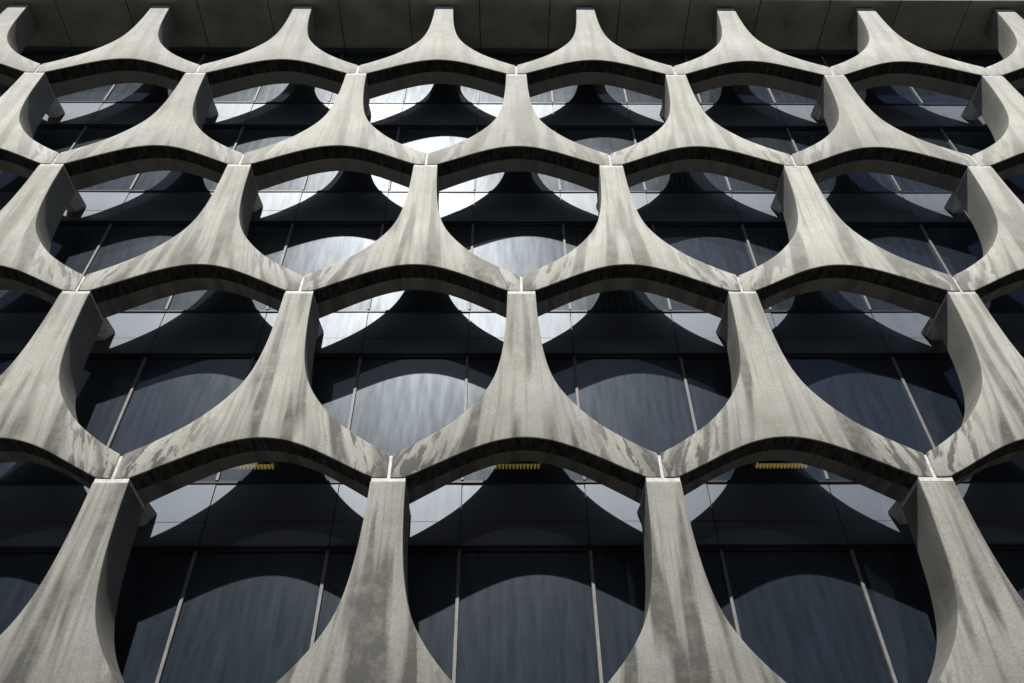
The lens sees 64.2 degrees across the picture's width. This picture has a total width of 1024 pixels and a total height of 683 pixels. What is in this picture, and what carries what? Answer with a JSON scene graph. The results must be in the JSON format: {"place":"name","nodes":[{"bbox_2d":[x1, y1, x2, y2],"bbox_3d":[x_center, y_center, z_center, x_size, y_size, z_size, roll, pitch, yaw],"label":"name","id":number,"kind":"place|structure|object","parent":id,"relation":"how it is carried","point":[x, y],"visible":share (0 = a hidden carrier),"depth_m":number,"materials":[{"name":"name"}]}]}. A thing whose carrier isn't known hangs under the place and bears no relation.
{"place":"outdoors","nodes":[
{"label":"outdoors","id":0,"kind":"place"},
{"bbox_2d":[0,56,1023,682],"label":"windows","id":1,"kind":"structure","parent":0,"point":[528,618],"depth_m":14.28,"materials":[{"name":"glass"}]},
{"bbox_2d":[0,63,944,480],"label":"vertical blinds","id":2,"kind":"object","parent":1,"relation":"hanging from","point":[102,395],"visible":0.2,"depth_m":16.02,"materials":[{"name":"white fabric"}]},
{"bbox_2d":[0,47,1023,545],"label":"spandrel panels","id":3,"kind":"object","parent":1,"relation":"attached to","point":[302,515],"visible":0.63,"depth_m":14.10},
{"bbox_2d":[0,0,1023,51],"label":"roof slab","id":4,"kind":"structure","parent":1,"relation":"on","point":[942,25],"depth_m":21.23,"materials":[{"name":"concrete"}]},
{"bbox_2d":[0,48,1023,682],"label":"window frames","id":5,"kind":"structure","parent":1,"relation":"attached to","point":[460,550],"depth_m":13.88,"materials":[{"name":"grey metal"}]},
{"bbox_2d":[46,98,980,526],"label":"tie arms","id":6,"kind":"object","parent":1,"relation":"attached to","point":[928,330],"visible":0.27,"depth_m":16.41},
{"bbox_2d":[0,5,40,86],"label":"precast screen unit","id":7,"kind":"object","parent":6,"relation":"attached to","point":[19,28],"visible":0.84,"depth_m":19.84,"materials":[{"name":"concrete"}]},
{"bbox_2d":[0,74,58,178],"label":"precast screen unit","id":8,"kind":"object","parent":6,"relation":"attached to","point":[27,101],"visible":0.89,"depth_m":16.95,"materials":[{"name":"concrete"}]},
{"bbox_2d":[0,166,83,304],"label":"precast screen unit","id":9,"kind":"object","parent":6,"relation":"attached to","point":[32,211],"visible":0.94,"depth_m":14.21,"materials":[{"name":"concrete"}]},
{"bbox_2d":[0,293,120,488],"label":"precast screen unit","id":10,"kind":"object","parent":6,"relation":"attached to","point":[40,375],"visible":0.91,"depth_m":11.60,"materials":[{"name":"concrete"}]},
{"bbox_2d":[36,5,198,97],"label":"precast screen unit","id":11,"kind":"object","parent":6,"relation":"attached to","point":[138,52],"visible":0.93,"depth_m":18.92,"materials":[{"name":"concrete"}]},
{"bbox_2d":[53,74,242,190],"bbox_3d":[-7.091,-4.490,17.256,3.560,3.594,0.648,0,-44,-1],"label":"precast screen unit","id":12,"kind":"object","parent":6,"relation":"attached to","point":[168,135],"visible":0.95,"depth_m":16.37,"materials":[{"name":"concrete"}]},
{"bbox_2d":[78,166,302,318],"bbox_3d":[-5.263,-1.878,14.710,3.560,3.594,0.648,0,-45,-1],"label":"precast screen unit","id":13,"kind":"object","parent":6,"relation":"attached to","point":[210,247],"visible":0.94,"depth_m":13.82,"materials":[{"name":"concrete"}]},
{"bbox_2d":[114,293,389,504],"bbox_3d":[-3.434,0.723,12.158,3.560,3.594,0.648,0,-44,-1],"label":"precast screen unit","id":14,"kind":"object","parent":6,"relation":"attached to","point":[270,408],"visible":0.96,"depth_m":11.27,"materials":[{"name":"concrete"}]},
{"bbox_2d":[197,6,357,98],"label":"precast screen unit","id":15,"kind":"object","parent":6,"relation":"attached to","point":[289,52],"visible":0.94,"depth_m":18.94,"materials":[{"name":"concrete"}]},
{"bbox_2d":[241,74,425,190],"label":"precast screen unit","id":16,"kind":"object","parent":6,"relation":"attached to","point":[343,134],"visible":0.97,"depth_m":16.38,"materials":[{"name":"concrete"}]},
{"bbox_2d":[301,166,519,318],"bbox_3d":[-1.663,-1.885,14.745,3.560,3.594,0.648,0,-44,-1],"label":"precast screen unit","id":17,"kind":"object","parent":6,"relation":"attached to","point":[416,246],"visible":0.98,"depth_m":13.84,"materials":[{"name":"concrete"}]},
{"bbox_2d":[358,6,514,98],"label":"precast screen unit","id":18,"kind":"object","parent":6,"relation":"attached to","point":[440,52],"visible":0.91,"depth_m":18.96,"materials":[{"name":"concrete"}]},
{"bbox_2d":[427,75,609,191],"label":"precast screen unit","id":19,"kind":"object","parent":6,"relation":"attached to","point":[517,134],"visible":0.98,"depth_m":16.41,"materials":[{"name":"concrete"}]},
{"bbox_2d":[390,294,660,503],"bbox_3d":[0.165,0.729,12.201,3.560,3.594,0.648,0,-45,-1],"label":"precast screen unit","id":20,"kind":"object","parent":6,"relation":"attached to","point":[523,407],"visible":0.97,"depth_m":11.29,"materials":[{"name":"concrete"}]},
{"bbox_2d":[517,7,674,99],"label":"precast screen unit","id":21,"kind":"object","parent":6,"relation":"attached to","point":[589,52],"visible":0.94,"depth_m":18.99,"materials":[{"name":"concrete"}]},
{"bbox_2d":[522,167,740,317],"bbox_3d":[1.938,-1.884,14.784,3.560,3.594,0.648,0,-45,-1],"label":"precast screen unit","id":22,"kind":"object","parent":6,"relation":"attached to","point":[622,246],"visible":0.94,"depth_m":13.88,"materials":[{"name":"concrete"}]},
{"bbox_2d":[610,76,793,191],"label":"precast screen unit","id":23,"kind":"object","parent":6,"relation":"attached to","point":[689,135],"visible":0.97,"depth_m":16.46,"materials":[{"name":"concrete"}]},
{"bbox_2d":[674,8,832,100],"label":"precast screen unit","id":24,"kind":"object","parent":6,"relation":"attached to","point":[739,54],"visible":0.96,"depth_m":19.06,"materials":[{"name":"concrete"}]},
{"bbox_2d":[660,293,932,502],"bbox_3d":[3.765,0.720,12.234,3.560,3.594,0.648,0,-44,-1],"label":"precast screen unit","id":25,"kind":"object","parent":6,"relation":"attached to","point":[775,408],"visible":0.96,"depth_m":11.36,"materials":[{"name":"concrete"}]},
{"bbox_2d":[24,65,1001,507],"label":"joint seals","id":26,"kind":"object","parent":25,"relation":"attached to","point":[662,479],"visible":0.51,"depth_m":13.31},
{"bbox_2d":[738,168,959,318],"bbox_3d":[5.538,-1.880,14.827,3.560,3.594,0.648,0,-45,-1],"label":"precast screen unit","id":27,"kind":"object","parent":6,"relation":"attached to","point":[826,248],"visible":0.94,"depth_m":13.95,"materials":[{"name":"concrete"}]},
{"bbox_2d":[792,76,977,192],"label":"precast screen unit","id":28,"kind":"object","parent":6,"relation":"attached to","point":[861,137],"visible":0.9,"depth_m":16.53,"materials":[{"name":"concrete"}]},
{"bbox_2d":[830,8,990,100],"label":"precast screen unit","id":29,"kind":"object","parent":6,"relation":"attached to","point":[887,55],"visible":0.97,"depth_m":19.12,"materials":[{"name":"concrete"}]},
{"bbox_2d":[925,294,1023,485],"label":"precast screen unit","id":30,"kind":"object","parent":6,"relation":"attached to","point":[987,358],"visible":0.95,"depth_m":11.90,"materials":[{"name":"concrete"}]},
{"bbox_2d":[953,168,1023,303],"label":"precast screen unit","id":31,"kind":"object","parent":6,"relation":"attached to","point":[992,203],"visible":0.94,"depth_m":14.59,"materials":[{"name":"concrete"}]},
{"bbox_2d":[972,77,1023,179],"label":"precast screen unit","id":32,"kind":"object","parent":6,"relation":"attached to","point":[998,103],"visible":0.88,"depth_m":17.37,"materials":[{"name":"concrete"}]},
{"bbox_2d":[984,9,1023,89],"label":"precast screen unit","id":33,"kind":"object","parent":6,"relation":"attached to","point":[1004,32],"visible":0.87,"depth_m":20.20,"materials":[{"name":"concrete"}]},
{"bbox_3d":[1.986,8.284,9.112,57.630,4.148,6.872,0,-45,-1],"label":"ground storey","id":34,"kind":"object","parent":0,"visible":0},
{"bbox_2d":[0,483,143,682],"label":"precast screen unit","id":35,"kind":"object","parent":34,"relation":"on","point":[60,629],"visible":1,"depth_m":9.47,"materials":[{"name":"concrete"}]},
{"bbox_2d":[276,481,452,682],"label":"precast screen unit","id":36,"kind":"object","parent":34,"relation":"on","point":[369,634],"visible":1,"depth_m":9.28,"materials":[{"name":"concrete"}]},
{"bbox_2d":[608,482,785,682],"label":"precast screen unit","id":37,"kind":"object","parent":34,"relation":"on","point":[688,634],"visible":1,"depth_m":9.33,"materials":[{"name":"concrete"}]},
{"bbox_2d":[902,481,1023,682],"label":"precast screen unit","id":38,"kind":"object","parent":34,"relation":"on","point":[977,603],"visible":1,"depth_m":9.68,"materials":[{"name":"concrete"}]}
]}

